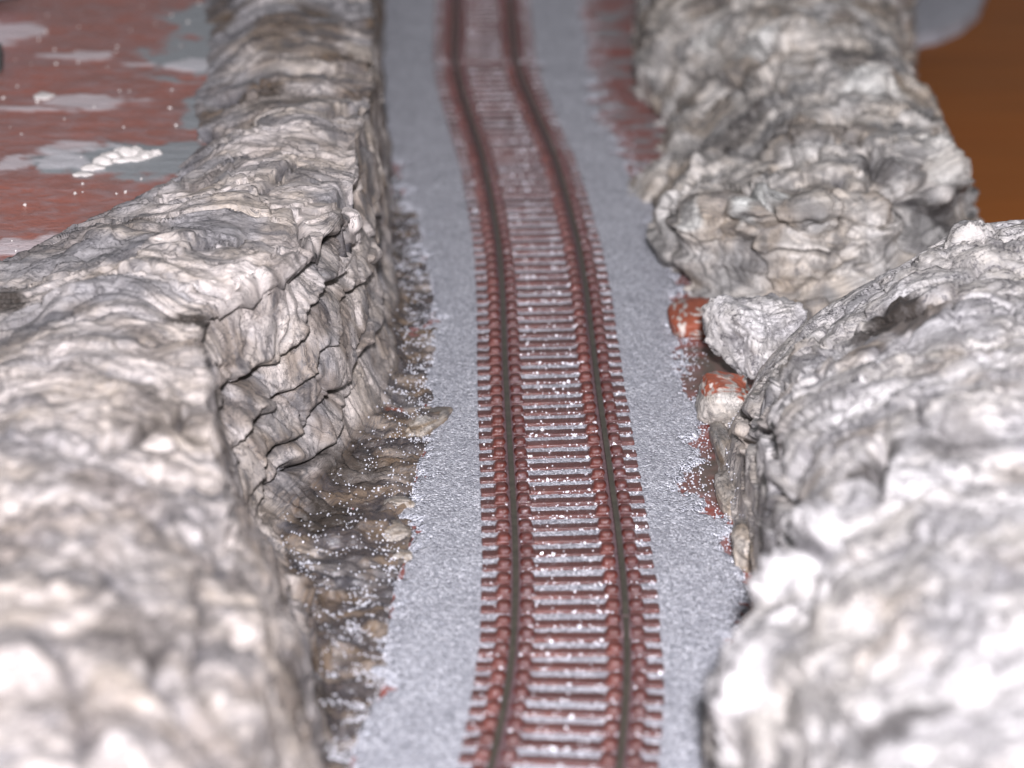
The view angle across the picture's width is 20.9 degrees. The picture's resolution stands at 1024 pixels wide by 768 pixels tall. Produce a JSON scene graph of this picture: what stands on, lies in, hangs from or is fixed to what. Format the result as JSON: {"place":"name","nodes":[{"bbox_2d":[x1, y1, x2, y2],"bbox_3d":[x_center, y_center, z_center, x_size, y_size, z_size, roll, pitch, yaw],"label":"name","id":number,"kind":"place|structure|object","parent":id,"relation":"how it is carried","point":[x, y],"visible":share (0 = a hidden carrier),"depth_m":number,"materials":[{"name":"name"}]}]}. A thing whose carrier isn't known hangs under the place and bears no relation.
{"place":"outdoors","nodes":[
{"label":"outdoors","id":0,"kind":"place"},
{"bbox_2d":[0,43,2,71],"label":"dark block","id":1,"kind":"structure","parent":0,"point":[1,60],"depth_m":58.41,"materials":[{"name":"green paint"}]},
{"bbox_2d":[350,0,753,766],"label":"ground","id":2,"kind":"structure","parent":0,"point":[632,118],"depth_m":66.76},
{"bbox_2d":[0,0,219,260],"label":"plateau board","id":3,"kind":"object","parent":2,"relation":"on","point":[42,161],"visible":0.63,"depth_m":56.05,"materials":[{"name":"red paint"}]},
{"bbox_2d":[33,92,55,99],"bbox_3d":[-9.513,-5.847,56.456,0.431,0.134,0.535,10,23,24],"label":"plaster blob","id":4,"kind":"object","parent":3,"relation":"on","point":[43,96],"visible":1,"depth_m":56.30,"materials":[{"name":"white paint"}]},
{"bbox_2d":[1,3,199,251],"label":"plaster crumbs","id":5,"kind":"object","parent":3,"relation":"on","point":[82,183],"visible":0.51,"depth_m":55.99,"materials":[{"name":"white paint"}]},
{"bbox_2d":[72,146,161,176],"bbox_3d":[-7.508,-4.146,51.998,0.892,0.342,2.097,15,25,34],"label":"clay smear","id":6,"kind":"object","parent":3,"relation":"on","point":[124,154],"visible":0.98,"depth_m":52.06,"materials":[{"name":"white paint"}]},
{"bbox_2d":[0,0,439,767],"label":"rock cliff","id":7,"kind":"structure","parent":2,"relation":"on","point":[202,356],"depth_m":41.77,"materials":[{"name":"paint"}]},
{"bbox_2d":[383,519,411,541],"bbox_3d":[-1.986,2.365,43.931,0.664,0.416,0.952,-15,25,-34],"label":"edge stone","id":8,"kind":"object","parent":2,"relation":"on","point":[397,530],"visible":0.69,"depth_m":43.62,"materials":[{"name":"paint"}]},
{"bbox_2d":[383,496,414,507],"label":"edge stone","id":9,"kind":"object","parent":2,"relation":"on","point":[406,500],"visible":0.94,"depth_m":44.93,"materials":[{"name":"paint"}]},
{"bbox_2d":[389,549,412,563],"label":"edge stone","id":10,"kind":"object","parent":2,"relation":"on","point":[406,555],"visible":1,"depth_m":43.05,"materials":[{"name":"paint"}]},
{"bbox_2d":[281,0,751,767],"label":"ballast bed","id":11,"kind":"object","parent":2,"relation":"on","point":[420,716],"visible":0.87,"depth_m":46.82,"materials":[{"name":"grey gravel"}]},
{"bbox_2d":[405,406,452,437],"bbox_3d":[-1.440,0.661,48.426,0.525,0.301,1.348,11,23,26],"label":"edge stone","id":12,"kind":"object","parent":11,"relation":"on","point":[420,426],"visible":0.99,"depth_m":48.10,"materials":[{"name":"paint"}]},
{"bbox_2d":[433,0,535,65],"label":"track section","id":13,"kind":"object","parent":11,"relation":"on","point":[510,29],"visible":1,"depth_m":74.93,"materials":[{"name":"metal"}]},
{"bbox_2d":[434,57,660,628],"bbox_3d":[0.349,-2.313,56.024,3.165,0.419,33.206,-1,21,-3],"label":"track section","id":14,"kind":"object","parent":11,"relation":"on","point":[617,536],"visible":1,"depth_m":50.44,"materials":[{"name":"metal"}]},
{"bbox_2d":[511,56,519,67],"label":"rail joiner","id":15,"kind":"object","parent":14,"relation":"attached to","point":[513,61],"visible":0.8,"depth_m":71.48,"materials":[{"name":"grey metal"}]},
{"bbox_2d":[618,609,633,640],"bbox_3d":[1.660,3.513,40.513,0.220,0.140,0.800,0,21,1],"label":"rail joiner","id":16,"kind":"object","parent":14,"relation":"attached to","point":[621,622],"visible":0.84,"depth_m":40.43,"materials":[{"name":"grey metal"}]},
{"bbox_2d":[434,0,662,767],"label":"glue beads","id":17,"kind":"object","parent":11,"relation":"on","point":[574,569],"visible":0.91,"depth_m":49.17},
{"bbox_2d":[459,615,663,767],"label":"track section","id":18,"kind":"object","parent":11,"relation":"on","point":[497,735],"visible":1,"depth_m":38.46,"materials":[{"name":"metal"}]},
{"bbox_2d":[667,297,708,339],"bbox_3d":[3.476,-1.258,53.141,1.007,0.577,1.621,0,21,0],"label":"red stone","id":19,"kind":"object","parent":11,"relation":"on","point":[685,315],"visible":0.69,"depth_m":52.62,"materials":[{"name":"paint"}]},
{"bbox_2d":[709,421,728,470],"bbox_3d":[3.634,1.193,46.821,0.421,0.588,2.518,-2,21,-6],"label":"finger stone","id":20,"kind":"object","parent":11,"relation":"on","point":[718,434],"visible":0.46,"depth_m":46.91,"materials":[{"name":"paint"}]},
{"bbox_2d":[714,470,734,519],"bbox_3d":[3.661,1.803,45.416,0.742,0.442,1.750,-3,21,-8],"label":"stone","id":21,"kind":"object","parent":11,"relation":"on","point":[724,488],"visible":0.43,"depth_m":45.13,"materials":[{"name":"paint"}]},
{"bbox_2d":[695,371,749,426],"bbox_3d":[3.760,0.305,48.579,1.087,0.885,1.203,0,21,0],"label":"stone","id":22,"kind":"object","parent":2,"relation":"on","point":[722,396],"visible":0.74,"depth_m":48.19,"materials":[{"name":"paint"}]},
{"bbox_2d":[731,519,753,573],"bbox_3d":[3.784,2.554,43.091,0.798,0.773,1.124,0,21,0],"label":"stone","id":23,"kind":"object","parent":2,"relation":"on","point":[740,543],"visible":0.34,"depth_m":42.73,"materials":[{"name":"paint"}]},
{"bbox_2d":[627,0,982,319],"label":"rock outcrop","id":24,"kind":"object","parent":2,"relation":"on","point":[813,160],"visible":0.84,"depth_m":57.54,"materials":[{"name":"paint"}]},
{"bbox_2d":[700,220,1023,767],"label":"rock outcrop","id":25,"kind":"object","parent":2,"relation":"on","point":[874,458],"visible":0.99,"depth_m":34.08,"materials":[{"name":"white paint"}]},
{"bbox_2d":[701,292,807,379],"bbox_3d":[4.402,-0.894,49.525,1.676,1.386,1.651,-12,24,-29],"label":"boulder","id":26,"kind":"object","parent":25,"relation":"on","point":[747,337],"visible":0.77,"depth_m":48.95,"materials":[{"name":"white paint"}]},
{"bbox_2d":[914,0,1023,222],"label":"table top","id":27,"kind":"object","parent":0,"point":[972,76],"depth_m":78.96,"materials":[{"name":"orange wood"}]},
{"bbox_2d":[913,0,985,47],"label":"gravel board","id":28,"kind":"object","parent":27,"relation":"on","point":[938,21],"visible":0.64,"depth_m":86.42,"materials":[{"name":"grey"}]}
]}

